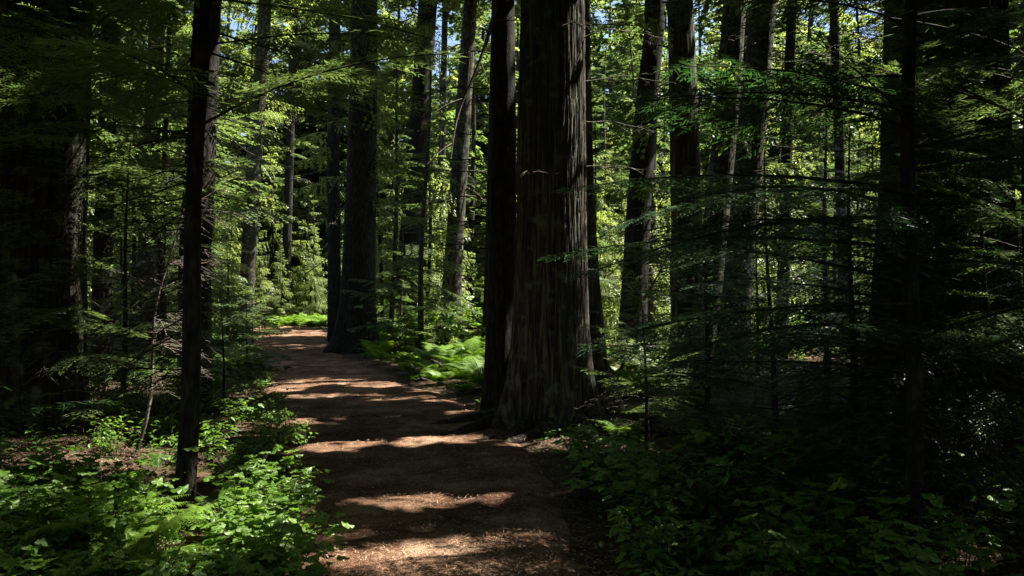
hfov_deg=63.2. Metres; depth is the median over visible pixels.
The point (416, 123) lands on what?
conifer tree
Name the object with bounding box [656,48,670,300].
background tree
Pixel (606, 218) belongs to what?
background tree
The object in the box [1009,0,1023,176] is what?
conifer tree
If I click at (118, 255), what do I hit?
background tree
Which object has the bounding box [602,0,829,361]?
conifer tree
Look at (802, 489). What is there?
leafy shrub
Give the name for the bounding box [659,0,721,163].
background tree
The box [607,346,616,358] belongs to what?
fern
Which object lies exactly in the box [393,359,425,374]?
fern
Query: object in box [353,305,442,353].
leafy shrub
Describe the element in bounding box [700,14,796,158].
background tree
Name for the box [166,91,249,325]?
background tree
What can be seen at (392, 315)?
background tree
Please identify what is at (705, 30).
background tree
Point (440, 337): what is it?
fern
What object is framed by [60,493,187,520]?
fern
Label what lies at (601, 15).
sky
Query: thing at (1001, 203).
hemlock sapling
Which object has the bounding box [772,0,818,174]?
background tree
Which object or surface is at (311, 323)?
fern
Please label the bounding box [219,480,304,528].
leafy shrub
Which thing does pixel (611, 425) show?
fern
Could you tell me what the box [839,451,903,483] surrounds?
leafy shrub
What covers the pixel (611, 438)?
leafy shrub
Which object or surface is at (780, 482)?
leafy shrub
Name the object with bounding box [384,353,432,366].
fern
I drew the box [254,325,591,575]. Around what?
path
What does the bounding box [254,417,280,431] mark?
leafy shrub
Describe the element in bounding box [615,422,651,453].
leafy shrub
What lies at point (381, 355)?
fern
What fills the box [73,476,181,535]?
leafy shrub
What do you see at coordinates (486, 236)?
conifer tree
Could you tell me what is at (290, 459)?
leafy shrub
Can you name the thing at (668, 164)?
background tree
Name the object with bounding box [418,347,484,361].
fern
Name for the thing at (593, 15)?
background tree
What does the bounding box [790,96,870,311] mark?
background tree
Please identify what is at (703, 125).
background tree
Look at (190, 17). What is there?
background tree
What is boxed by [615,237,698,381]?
dead sapling
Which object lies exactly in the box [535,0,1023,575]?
hemlock tree
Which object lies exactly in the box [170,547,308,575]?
leafy shrub
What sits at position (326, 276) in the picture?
background tree
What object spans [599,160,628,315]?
background tree
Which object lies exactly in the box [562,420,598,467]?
leafy shrub
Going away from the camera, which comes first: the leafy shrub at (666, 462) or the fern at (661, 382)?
the leafy shrub at (666, 462)
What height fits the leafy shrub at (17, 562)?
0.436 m
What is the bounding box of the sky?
[171,0,1019,221]
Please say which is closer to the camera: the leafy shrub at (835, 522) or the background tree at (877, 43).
the leafy shrub at (835, 522)
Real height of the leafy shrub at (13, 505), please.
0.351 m
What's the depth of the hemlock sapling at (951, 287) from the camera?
7.16 m
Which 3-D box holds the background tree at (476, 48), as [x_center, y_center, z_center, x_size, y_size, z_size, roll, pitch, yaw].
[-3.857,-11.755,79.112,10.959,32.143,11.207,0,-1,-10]
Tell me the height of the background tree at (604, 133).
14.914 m
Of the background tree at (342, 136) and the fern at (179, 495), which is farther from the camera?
the background tree at (342, 136)
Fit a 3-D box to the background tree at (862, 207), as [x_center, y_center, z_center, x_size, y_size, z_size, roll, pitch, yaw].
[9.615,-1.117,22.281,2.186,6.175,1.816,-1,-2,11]
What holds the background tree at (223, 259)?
on the ground at (588, 510)
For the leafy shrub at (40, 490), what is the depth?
4.94 m
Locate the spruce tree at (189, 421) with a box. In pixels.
[0,0,469,515]
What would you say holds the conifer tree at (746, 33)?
on the ground at (588, 510)
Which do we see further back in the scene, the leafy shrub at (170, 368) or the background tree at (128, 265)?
the background tree at (128, 265)
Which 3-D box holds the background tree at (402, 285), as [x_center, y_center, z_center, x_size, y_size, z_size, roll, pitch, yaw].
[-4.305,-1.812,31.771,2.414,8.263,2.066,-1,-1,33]
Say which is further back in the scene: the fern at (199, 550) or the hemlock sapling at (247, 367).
the hemlock sapling at (247, 367)
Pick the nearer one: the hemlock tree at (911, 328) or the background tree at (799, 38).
the hemlock tree at (911, 328)
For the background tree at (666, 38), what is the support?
on the ground at (588, 510)
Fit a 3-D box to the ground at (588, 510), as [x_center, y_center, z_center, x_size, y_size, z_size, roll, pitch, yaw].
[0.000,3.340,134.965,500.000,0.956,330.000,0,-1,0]
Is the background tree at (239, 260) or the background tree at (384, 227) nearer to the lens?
the background tree at (239, 260)
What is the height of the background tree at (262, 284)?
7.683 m
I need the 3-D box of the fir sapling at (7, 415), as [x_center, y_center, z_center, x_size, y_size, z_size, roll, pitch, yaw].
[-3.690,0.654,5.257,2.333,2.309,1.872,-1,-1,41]
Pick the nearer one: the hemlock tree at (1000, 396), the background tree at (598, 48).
the hemlock tree at (1000, 396)
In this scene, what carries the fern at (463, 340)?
on the ground at (588, 510)
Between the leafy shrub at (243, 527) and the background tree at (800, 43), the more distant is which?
the background tree at (800, 43)
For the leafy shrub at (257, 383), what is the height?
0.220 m
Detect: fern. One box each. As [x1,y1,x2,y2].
[0,466,86,498]
[0,499,117,562]
[13,497,129,526]
[17,502,221,575]
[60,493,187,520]
[63,517,158,550]
[102,480,190,511]
[167,541,236,569]
[170,487,268,514]
[174,504,235,539]
[214,353,249,370]
[225,340,256,351]
[269,315,299,320]
[270,315,308,321]
[283,320,302,326]
[301,320,319,327]
[314,318,326,327]
[353,340,385,350]
[355,339,399,353]
[363,347,406,363]
[379,334,403,340]
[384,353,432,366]
[389,345,412,354]
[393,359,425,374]
[400,359,449,377]
[402,374,421,379]
[406,346,455,364]
[407,331,436,341]
[409,341,444,351]
[412,369,455,383]
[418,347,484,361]
[423,342,464,353]
[431,348,484,366]
[432,336,480,352]
[433,333,453,343]
[435,355,483,380]
[438,354,483,365]
[441,364,482,381]
[443,347,482,353]
[447,326,481,339]
[451,362,483,386]
[452,336,471,342]
[452,384,474,392]
[466,336,484,342]
[587,417,644,436]
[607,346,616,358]
[610,365,637,372]
[614,370,655,391]
[616,382,651,395]
[617,376,635,389]
[618,356,655,370]
[618,404,662,420]
[627,370,656,375]
[648,373,679,390]
[665,384,736,406]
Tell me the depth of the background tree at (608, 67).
64.95 m
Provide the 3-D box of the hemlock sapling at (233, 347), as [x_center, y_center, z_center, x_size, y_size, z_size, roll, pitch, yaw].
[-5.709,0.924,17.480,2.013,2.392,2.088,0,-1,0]
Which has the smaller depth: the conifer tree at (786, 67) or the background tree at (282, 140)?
the conifer tree at (786, 67)
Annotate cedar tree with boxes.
[0,0,181,438]
[384,0,516,410]
[430,0,689,449]
[585,0,623,416]
[829,0,1023,427]
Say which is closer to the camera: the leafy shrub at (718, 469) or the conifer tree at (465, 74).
the leafy shrub at (718, 469)
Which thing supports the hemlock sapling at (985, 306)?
on the ground at (588, 510)
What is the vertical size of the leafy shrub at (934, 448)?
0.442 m
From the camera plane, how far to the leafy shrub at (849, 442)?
6.41 m
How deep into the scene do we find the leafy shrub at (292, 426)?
9.85 m
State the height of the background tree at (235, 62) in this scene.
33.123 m
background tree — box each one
[87,51,131,297]
[87,86,138,331]
[87,190,94,309]
[87,192,137,327]
[88,10,183,293]
[88,18,181,327]
[88,45,177,352]
[89,49,179,323]
[89,50,212,348]
[96,26,215,324]
[113,178,156,360]
[117,5,259,289]
[128,66,258,320]
[141,17,229,204]
[164,13,258,265]
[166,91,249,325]
[166,120,237,318]
[170,168,280,330]
[181,0,279,255]
[211,216,247,338]
[212,234,247,346]
[215,15,324,306]
[215,18,303,308]
[218,4,263,244]
[218,5,261,222]
[221,2,279,229]
[222,223,238,308]
[234,174,276,315]
[237,0,346,312]
[255,143,294,315]
[255,228,273,315]
[256,141,314,314]
[259,4,400,301]
[260,12,342,255]
[264,237,291,315]
[268,249,294,315]
[276,180,327,315]
[289,227,327,316]
[291,142,344,314]
[291,164,344,314]
[298,4,382,235]
[299,0,436,280]
[302,209,326,315]
[304,0,411,288]
[320,1,466,308]
[325,162,346,312]
[341,22,478,353]
[376,0,464,264]
[376,1,448,340]
[376,56,429,328]
[376,102,391,313]
[376,133,402,317]
[376,133,417,334]
[376,199,401,317]
[377,3,437,193]
[382,56,466,258]
[383,130,475,320]
[387,88,475,332]
[405,1,518,319]
[425,240,461,343]
[427,43,481,318]
[427,51,486,309]
[427,103,481,319]
[430,5,519,305]
[435,15,487,179]
[437,22,488,277]
[447,3,519,262]
[465,140,516,333]
[468,1,519,205]
[470,141,516,317]
[473,6,519,296]
[515,28,619,155]
[515,86,606,120]
[590,0,612,189]
[590,12,621,312]
[590,30,621,192]
[591,0,702,249]
[592,0,632,129]
[592,0,659,193]
[592,41,668,321]
[592,110,625,342]
[593,0,667,215]
[593,145,617,331]
[594,2,670,265]
[594,10,670,321]
[597,44,669,275]
[597,123,622,328]
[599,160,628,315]
[604,165,626,339]
[606,170,670,344]
[618,2,667,166]
[655,119,670,311]
[655,154,670,311]
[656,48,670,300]
[659,0,704,115]
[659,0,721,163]
[665,36,714,130]
[666,80,716,222]
[667,129,708,217]
[695,9,714,96]
[696,4,771,211]
[699,4,773,206]
[699,15,813,252]
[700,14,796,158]
[702,18,806,345]
[708,28,801,209]
[751,39,822,331]
[752,141,805,346]
[754,110,811,311]
[765,25,852,211]
[770,0,879,312]
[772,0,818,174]
[773,44,784,133]
[774,0,865,211]
[775,2,826,128]
[790,49,868,331]
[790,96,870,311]
[796,120,834,304]
[799,0,828,47]
[799,35,867,303]
[800,119,834,331]
[802,2,883,295]
[815,0,877,192]
[830,47,873,335]
[837,133,870,333]
[844,0,883,113]
[847,111,879,251]
[851,98,878,329]
[853,134,871,253]
[856,3,882,110]
[858,155,878,335]
[864,37,882,162]
[866,6,883,121]
[1010,36,1023,280]
[1011,49,1023,258]
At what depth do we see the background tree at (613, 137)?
68.42 m
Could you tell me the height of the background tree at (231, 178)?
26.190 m
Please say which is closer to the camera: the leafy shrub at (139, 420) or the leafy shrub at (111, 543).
the leafy shrub at (111, 543)
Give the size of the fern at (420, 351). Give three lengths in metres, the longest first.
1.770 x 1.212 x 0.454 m
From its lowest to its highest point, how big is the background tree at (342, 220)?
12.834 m
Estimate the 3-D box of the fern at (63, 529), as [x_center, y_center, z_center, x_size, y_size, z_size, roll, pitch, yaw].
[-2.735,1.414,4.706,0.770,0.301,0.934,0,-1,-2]
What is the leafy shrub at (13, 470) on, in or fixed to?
on the ground at (588, 510)
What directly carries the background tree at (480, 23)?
on the ground at (588, 510)
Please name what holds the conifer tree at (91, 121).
on the ground at (588, 510)
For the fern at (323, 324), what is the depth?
48.56 m
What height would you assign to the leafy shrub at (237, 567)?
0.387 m
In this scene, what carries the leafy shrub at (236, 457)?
on the ground at (588, 510)
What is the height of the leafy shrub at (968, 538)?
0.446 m
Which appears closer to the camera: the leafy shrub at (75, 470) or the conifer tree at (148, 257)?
the leafy shrub at (75, 470)
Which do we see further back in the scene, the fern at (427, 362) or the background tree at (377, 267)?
the background tree at (377, 267)
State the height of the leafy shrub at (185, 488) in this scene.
0.518 m
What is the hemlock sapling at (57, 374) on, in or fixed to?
on the ground at (588, 510)
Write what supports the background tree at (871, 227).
on the ground at (588, 510)
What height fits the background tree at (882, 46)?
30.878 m
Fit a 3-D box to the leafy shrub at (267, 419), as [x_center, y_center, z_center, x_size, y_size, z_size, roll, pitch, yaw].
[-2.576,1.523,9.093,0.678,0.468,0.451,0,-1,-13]
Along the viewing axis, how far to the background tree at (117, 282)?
30.07 m
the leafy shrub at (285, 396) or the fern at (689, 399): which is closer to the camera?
the fern at (689, 399)
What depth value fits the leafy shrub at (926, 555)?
4.11 m
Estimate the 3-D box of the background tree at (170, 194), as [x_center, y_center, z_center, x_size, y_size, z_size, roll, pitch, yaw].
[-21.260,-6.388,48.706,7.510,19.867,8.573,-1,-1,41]
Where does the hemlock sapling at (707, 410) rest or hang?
on the ground at (588, 510)
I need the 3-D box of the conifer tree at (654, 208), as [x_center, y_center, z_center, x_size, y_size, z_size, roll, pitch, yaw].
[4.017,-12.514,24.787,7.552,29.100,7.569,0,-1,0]
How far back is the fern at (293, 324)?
48.50 m
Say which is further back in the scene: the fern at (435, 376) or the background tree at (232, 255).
the background tree at (232, 255)
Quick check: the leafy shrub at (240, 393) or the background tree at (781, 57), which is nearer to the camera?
the leafy shrub at (240, 393)
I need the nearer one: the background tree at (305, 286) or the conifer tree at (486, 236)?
the conifer tree at (486, 236)
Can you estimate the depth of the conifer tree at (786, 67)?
17.96 m
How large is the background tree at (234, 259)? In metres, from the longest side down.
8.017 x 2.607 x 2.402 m
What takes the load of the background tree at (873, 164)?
on the ground at (588, 510)
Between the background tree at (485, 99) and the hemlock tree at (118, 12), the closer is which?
the hemlock tree at (118, 12)
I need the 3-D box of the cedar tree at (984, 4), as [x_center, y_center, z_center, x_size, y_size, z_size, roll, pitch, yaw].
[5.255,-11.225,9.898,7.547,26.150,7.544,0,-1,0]
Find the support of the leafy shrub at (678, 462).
on the ground at (588, 510)
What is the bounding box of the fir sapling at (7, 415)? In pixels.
[0,245,129,518]
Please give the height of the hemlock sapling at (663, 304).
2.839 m
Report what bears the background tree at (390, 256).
on the ground at (588, 510)
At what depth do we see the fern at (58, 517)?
5.22 m
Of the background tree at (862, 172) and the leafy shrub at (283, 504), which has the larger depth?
the background tree at (862, 172)
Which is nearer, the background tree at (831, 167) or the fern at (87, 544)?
the fern at (87, 544)
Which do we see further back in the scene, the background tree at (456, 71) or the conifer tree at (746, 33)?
the background tree at (456, 71)
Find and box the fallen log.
[424,320,481,328]
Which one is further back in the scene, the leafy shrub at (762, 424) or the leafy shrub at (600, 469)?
the leafy shrub at (762, 424)
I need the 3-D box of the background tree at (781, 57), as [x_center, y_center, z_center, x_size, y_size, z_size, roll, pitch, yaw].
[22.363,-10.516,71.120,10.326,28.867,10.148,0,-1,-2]
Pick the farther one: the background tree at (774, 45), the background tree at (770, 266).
the background tree at (774, 45)
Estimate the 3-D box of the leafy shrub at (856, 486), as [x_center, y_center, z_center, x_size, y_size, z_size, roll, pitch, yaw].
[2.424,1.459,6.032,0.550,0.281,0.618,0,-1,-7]
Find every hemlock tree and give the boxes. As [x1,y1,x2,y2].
[0,0,323,350]
[87,0,295,372]
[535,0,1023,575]
[718,0,1023,497]
[748,0,1023,504]
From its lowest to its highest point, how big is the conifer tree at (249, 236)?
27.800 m
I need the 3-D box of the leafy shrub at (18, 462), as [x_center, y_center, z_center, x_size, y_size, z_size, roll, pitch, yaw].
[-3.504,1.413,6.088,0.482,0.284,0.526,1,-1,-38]
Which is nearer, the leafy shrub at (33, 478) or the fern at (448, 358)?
the leafy shrub at (33, 478)
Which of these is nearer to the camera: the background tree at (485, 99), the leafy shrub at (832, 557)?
the leafy shrub at (832, 557)
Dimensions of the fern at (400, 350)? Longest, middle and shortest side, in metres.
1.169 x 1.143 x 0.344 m
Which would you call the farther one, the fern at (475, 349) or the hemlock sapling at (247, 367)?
the fern at (475, 349)
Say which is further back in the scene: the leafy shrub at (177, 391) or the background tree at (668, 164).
the background tree at (668, 164)
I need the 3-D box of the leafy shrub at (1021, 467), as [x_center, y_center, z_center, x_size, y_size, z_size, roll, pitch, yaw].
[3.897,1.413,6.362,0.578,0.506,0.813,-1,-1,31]
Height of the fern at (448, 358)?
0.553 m
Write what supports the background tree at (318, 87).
on the ground at (588, 510)
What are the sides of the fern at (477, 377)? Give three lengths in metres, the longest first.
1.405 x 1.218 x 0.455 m
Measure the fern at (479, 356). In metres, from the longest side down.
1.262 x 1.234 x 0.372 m
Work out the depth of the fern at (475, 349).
19.16 m
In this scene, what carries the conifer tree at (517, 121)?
on the ground at (588, 510)
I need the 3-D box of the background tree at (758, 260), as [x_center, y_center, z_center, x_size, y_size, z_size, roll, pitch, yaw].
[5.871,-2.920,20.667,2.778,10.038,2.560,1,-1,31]
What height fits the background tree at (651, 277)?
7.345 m
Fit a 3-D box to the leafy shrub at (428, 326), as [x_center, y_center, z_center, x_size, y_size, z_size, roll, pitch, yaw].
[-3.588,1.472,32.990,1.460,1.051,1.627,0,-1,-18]
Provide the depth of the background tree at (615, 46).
83.62 m
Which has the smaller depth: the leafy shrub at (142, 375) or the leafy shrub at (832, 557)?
the leafy shrub at (832, 557)
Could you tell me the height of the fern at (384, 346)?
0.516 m
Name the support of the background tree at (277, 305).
on the ground at (588, 510)
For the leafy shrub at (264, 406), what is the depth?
11.08 m
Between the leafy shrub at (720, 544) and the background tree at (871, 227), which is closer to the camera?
the leafy shrub at (720, 544)
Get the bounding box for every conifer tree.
[87,0,192,379]
[90,0,133,158]
[93,0,308,402]
[93,1,230,353]
[216,0,307,329]
[245,0,328,315]
[281,0,399,341]
[288,0,438,353]
[378,0,476,329]
[385,0,489,310]
[416,0,520,342]
[477,0,520,213]
[481,4,491,337]
[514,0,620,17]
[590,0,715,361]
[594,0,774,389]
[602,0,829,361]
[615,0,846,381]
[645,0,656,347]
[742,3,751,328]
[746,0,860,365]
[796,4,881,348]
[1009,0,1023,22]
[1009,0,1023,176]
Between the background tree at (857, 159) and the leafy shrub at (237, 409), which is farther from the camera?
the background tree at (857, 159)
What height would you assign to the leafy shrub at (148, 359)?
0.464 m
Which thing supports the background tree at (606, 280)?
on the ground at (588, 510)
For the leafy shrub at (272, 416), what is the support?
on the ground at (588, 510)
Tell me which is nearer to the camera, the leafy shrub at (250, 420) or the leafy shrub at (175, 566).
the leafy shrub at (175, 566)
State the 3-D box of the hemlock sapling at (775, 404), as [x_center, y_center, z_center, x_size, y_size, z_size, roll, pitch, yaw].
[2.480,0.465,7.523,2.534,3.445,2.475,-1,-1,41]
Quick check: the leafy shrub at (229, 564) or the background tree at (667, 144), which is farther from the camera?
the background tree at (667, 144)
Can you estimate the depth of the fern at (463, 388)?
14.07 m
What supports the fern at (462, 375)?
on the ground at (588, 510)
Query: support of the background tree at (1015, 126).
on the ground at (588, 510)
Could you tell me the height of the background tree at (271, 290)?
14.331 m
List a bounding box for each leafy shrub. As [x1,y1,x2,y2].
[0,443,25,469]
[0,447,83,518]
[0,458,151,545]
[0,461,51,481]
[0,488,46,533]
[0,497,34,558]
[0,510,104,569]
[0,529,26,572]
[0,538,61,575]
[1,548,120,575]
[3,460,63,482]
[5,461,52,519]
[18,443,109,492]
[21,448,135,504]
[36,468,147,534]
[42,526,137,575]
[44,450,169,556]
[66,447,147,483]
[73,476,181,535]
[84,542,238,575]
[87,411,137,443]
[88,362,116,401]
[89,459,175,494]
[90,390,132,426]
[92,433,135,455]
[93,467,195,509]
[98,531,242,575]
[101,389,154,425]
[102,509,195,574]
[119,369,154,385]
[123,409,176,435]
[123,411,178,448]
[126,388,146,411]
[132,399,179,423]
[134,391,180,415]
[136,353,173,373]
[139,393,204,422]
[147,433,202,465]
[154,359,176,379]
[155,372,207,405]
[170,409,232,437]
[170,484,309,556]
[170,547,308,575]
[184,444,302,499]
[184,547,304,575]
[191,466,282,514]
[192,500,310,570]
[195,536,281,575]
[199,417,239,461]
[199,426,230,450]
[199,431,276,474]
[202,456,289,491]
[202,494,277,519]
[202,510,349,573]
[203,509,266,548]
[203,550,301,575]
[207,386,245,413]
[207,413,247,432]
[212,390,263,422]
[214,476,312,533]
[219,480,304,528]
[226,501,354,559]
[239,408,266,436]
[240,425,289,456]
[241,466,324,517]
[242,405,307,446]
[243,384,268,397]
[243,476,302,510]
[245,516,328,536]
[246,400,277,417]
[248,387,292,407]
[248,426,293,454]
[248,469,334,522]
[249,399,281,418]
[251,377,273,388]
[251,545,349,575]
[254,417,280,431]
[256,371,279,384]
[257,449,281,466]
[260,401,285,415]
[261,408,298,427]
[269,391,291,403]
[273,421,306,432]
[280,415,317,449]
[282,454,315,478]
[284,430,304,444]
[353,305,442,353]
[403,312,436,330]
[424,293,481,345]
[462,302,482,331]
[531,429,649,505]
[554,423,597,454]
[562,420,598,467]
[563,437,669,492]
[575,424,671,515]
[581,429,638,469]
[594,477,696,548]
[597,427,710,533]
[606,494,704,575]
[608,494,715,570]
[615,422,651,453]
[620,446,689,480]
[630,564,710,575]
[631,452,681,496]
[661,460,785,540]
[670,407,751,466]
[681,444,751,496]
[682,516,755,575]
[706,455,895,563]
[706,511,793,564]
[714,486,835,575]
[716,413,769,454]
[732,422,856,495]
[745,466,818,519]
[754,463,854,528]
[764,439,839,487]
[770,530,872,575]
[787,515,859,550]
[788,349,808,360]
[810,466,897,506]
[811,444,942,521]
[813,416,890,495]
[821,509,946,563]
[832,488,978,575]
[837,413,904,467]
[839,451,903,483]
[862,557,944,575]
[896,500,967,544]
[921,498,1021,575]
[924,430,999,482]
[941,445,1023,522]
[970,479,1023,545]
[974,401,1023,458]
[979,443,1023,502]
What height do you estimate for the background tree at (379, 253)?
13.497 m
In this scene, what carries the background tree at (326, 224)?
on the ground at (588, 510)
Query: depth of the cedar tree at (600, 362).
11.36 m
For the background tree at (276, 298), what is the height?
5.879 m
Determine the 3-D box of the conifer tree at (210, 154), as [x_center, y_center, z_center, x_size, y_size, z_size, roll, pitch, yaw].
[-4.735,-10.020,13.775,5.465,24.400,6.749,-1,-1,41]
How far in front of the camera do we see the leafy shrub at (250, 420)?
9.65 m
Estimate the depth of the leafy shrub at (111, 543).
4.69 m
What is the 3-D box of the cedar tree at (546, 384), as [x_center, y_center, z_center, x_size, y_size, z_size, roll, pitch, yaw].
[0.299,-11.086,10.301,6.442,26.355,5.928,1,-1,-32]
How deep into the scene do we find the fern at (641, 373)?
14.07 m
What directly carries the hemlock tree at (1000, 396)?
on the ground at (588, 510)
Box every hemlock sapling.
[0,82,181,435]
[7,142,220,428]
[159,282,294,406]
[212,275,290,374]
[216,274,291,346]
[572,267,730,449]
[604,172,825,464]
[609,243,729,384]
[629,150,952,503]
[680,200,832,407]
[709,121,1007,516]
[710,83,870,401]
[763,35,1001,411]
[773,81,1023,479]
[846,0,1023,421]
[852,146,1023,519]
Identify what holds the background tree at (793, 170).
on the ground at (588, 510)
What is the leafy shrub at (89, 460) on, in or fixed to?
on the ground at (588, 510)
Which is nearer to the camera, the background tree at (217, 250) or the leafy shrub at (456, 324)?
the leafy shrub at (456, 324)
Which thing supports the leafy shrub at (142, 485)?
on the ground at (588, 510)
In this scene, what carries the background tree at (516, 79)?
on the ground at (588, 510)
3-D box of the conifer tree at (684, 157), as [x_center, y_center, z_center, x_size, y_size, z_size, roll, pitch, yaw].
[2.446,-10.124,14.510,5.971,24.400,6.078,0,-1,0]
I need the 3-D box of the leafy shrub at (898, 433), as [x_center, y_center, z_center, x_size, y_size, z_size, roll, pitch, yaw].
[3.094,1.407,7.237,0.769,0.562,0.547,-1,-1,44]
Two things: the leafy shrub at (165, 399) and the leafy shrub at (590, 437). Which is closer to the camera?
the leafy shrub at (590, 437)
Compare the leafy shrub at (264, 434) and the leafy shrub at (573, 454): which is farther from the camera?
the leafy shrub at (264, 434)
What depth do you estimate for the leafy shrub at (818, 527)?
5.10 m
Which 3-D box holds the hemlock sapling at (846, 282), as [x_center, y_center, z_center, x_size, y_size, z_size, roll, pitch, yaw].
[4.424,-0.637,9.460,2.704,4.855,2.982,0,-1,-13]
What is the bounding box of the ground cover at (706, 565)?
[0,317,1023,575]
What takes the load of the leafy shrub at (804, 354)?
on the ground at (588, 510)
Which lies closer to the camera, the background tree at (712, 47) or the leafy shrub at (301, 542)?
the leafy shrub at (301, 542)
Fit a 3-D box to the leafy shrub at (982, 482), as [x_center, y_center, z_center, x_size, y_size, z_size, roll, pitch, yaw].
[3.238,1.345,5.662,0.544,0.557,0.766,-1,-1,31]
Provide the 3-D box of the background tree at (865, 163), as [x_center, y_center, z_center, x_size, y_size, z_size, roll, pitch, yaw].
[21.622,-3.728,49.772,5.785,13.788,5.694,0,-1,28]
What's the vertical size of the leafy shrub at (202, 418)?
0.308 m
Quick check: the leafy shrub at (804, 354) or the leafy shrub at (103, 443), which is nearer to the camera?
the leafy shrub at (103, 443)
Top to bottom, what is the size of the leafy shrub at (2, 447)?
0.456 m
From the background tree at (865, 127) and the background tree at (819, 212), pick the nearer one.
the background tree at (819, 212)
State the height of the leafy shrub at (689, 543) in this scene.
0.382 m
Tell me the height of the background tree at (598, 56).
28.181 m
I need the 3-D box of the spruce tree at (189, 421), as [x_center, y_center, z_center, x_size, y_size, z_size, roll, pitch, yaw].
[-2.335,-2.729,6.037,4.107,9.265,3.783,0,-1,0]
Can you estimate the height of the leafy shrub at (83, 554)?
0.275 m
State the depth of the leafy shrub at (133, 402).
10.03 m
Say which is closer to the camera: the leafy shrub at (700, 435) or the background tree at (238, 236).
the leafy shrub at (700, 435)
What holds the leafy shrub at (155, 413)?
on the ground at (588, 510)
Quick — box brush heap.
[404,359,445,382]
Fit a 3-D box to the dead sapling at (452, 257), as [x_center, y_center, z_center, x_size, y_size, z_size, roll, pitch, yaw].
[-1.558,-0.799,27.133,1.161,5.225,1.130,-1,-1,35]
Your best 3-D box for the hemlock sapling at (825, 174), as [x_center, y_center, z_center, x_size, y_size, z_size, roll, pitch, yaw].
[4.484,-0.533,11.484,3.325,4.775,2.719,1,-1,-43]
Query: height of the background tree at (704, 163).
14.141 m
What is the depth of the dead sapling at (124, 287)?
9.11 m
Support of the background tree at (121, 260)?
on the ground at (588, 510)
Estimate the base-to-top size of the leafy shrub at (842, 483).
0.595 m
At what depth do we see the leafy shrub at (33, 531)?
4.61 m
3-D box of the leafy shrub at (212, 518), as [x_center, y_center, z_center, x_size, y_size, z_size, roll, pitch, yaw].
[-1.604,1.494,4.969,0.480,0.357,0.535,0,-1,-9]
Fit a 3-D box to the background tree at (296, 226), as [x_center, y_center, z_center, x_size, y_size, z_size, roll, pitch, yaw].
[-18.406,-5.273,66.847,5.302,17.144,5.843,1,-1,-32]
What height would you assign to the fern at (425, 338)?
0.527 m
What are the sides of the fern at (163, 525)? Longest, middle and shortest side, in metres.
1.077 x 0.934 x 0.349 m
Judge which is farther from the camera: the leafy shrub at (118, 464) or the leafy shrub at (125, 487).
the leafy shrub at (118, 464)
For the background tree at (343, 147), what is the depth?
72.21 m
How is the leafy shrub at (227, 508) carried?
on the ground at (588, 510)
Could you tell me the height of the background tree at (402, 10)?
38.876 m
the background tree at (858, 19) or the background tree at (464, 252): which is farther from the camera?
the background tree at (858, 19)
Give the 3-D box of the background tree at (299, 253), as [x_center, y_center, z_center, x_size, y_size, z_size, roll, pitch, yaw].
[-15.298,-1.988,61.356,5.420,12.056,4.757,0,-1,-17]
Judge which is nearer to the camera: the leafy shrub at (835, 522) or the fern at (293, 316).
the leafy shrub at (835, 522)
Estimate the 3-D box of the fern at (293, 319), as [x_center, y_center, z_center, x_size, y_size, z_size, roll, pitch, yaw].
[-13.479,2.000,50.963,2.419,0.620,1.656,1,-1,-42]
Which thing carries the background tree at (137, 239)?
on the ground at (588, 510)
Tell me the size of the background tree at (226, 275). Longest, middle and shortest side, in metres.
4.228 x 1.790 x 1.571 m
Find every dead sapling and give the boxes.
[91,221,182,420]
[135,187,251,451]
[440,182,480,342]
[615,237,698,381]
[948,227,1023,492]
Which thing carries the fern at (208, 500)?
on the ground at (588, 510)
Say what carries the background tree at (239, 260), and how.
on the ground at (588, 510)
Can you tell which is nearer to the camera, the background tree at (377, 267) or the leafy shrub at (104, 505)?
the leafy shrub at (104, 505)
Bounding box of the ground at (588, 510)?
[0,316,1023,575]
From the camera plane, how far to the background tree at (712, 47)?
66.59 m
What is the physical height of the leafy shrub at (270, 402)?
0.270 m
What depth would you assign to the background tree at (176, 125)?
46.43 m
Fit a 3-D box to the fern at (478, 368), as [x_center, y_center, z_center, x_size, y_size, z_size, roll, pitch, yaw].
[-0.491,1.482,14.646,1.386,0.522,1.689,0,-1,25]
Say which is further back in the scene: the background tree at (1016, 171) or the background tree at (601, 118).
the background tree at (601, 118)
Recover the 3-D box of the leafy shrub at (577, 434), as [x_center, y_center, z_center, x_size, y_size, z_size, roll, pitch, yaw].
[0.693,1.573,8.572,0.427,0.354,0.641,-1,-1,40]
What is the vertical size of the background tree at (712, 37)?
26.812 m
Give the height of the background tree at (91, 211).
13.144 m
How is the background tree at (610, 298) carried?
on the ground at (588, 510)
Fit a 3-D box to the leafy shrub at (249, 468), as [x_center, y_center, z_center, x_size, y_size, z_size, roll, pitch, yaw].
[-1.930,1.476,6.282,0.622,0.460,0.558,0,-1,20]
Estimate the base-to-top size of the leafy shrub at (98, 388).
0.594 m
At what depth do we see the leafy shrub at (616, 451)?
6.89 m
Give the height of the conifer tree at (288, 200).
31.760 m
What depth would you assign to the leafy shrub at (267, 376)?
15.94 m
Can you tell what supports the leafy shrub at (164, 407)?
on the ground at (588, 510)
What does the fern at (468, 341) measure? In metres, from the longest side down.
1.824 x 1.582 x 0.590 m
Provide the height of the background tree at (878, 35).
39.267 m
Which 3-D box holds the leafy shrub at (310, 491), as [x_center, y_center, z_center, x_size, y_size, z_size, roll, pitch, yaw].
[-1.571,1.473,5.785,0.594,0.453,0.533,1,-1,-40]
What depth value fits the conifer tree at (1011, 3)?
12.20 m

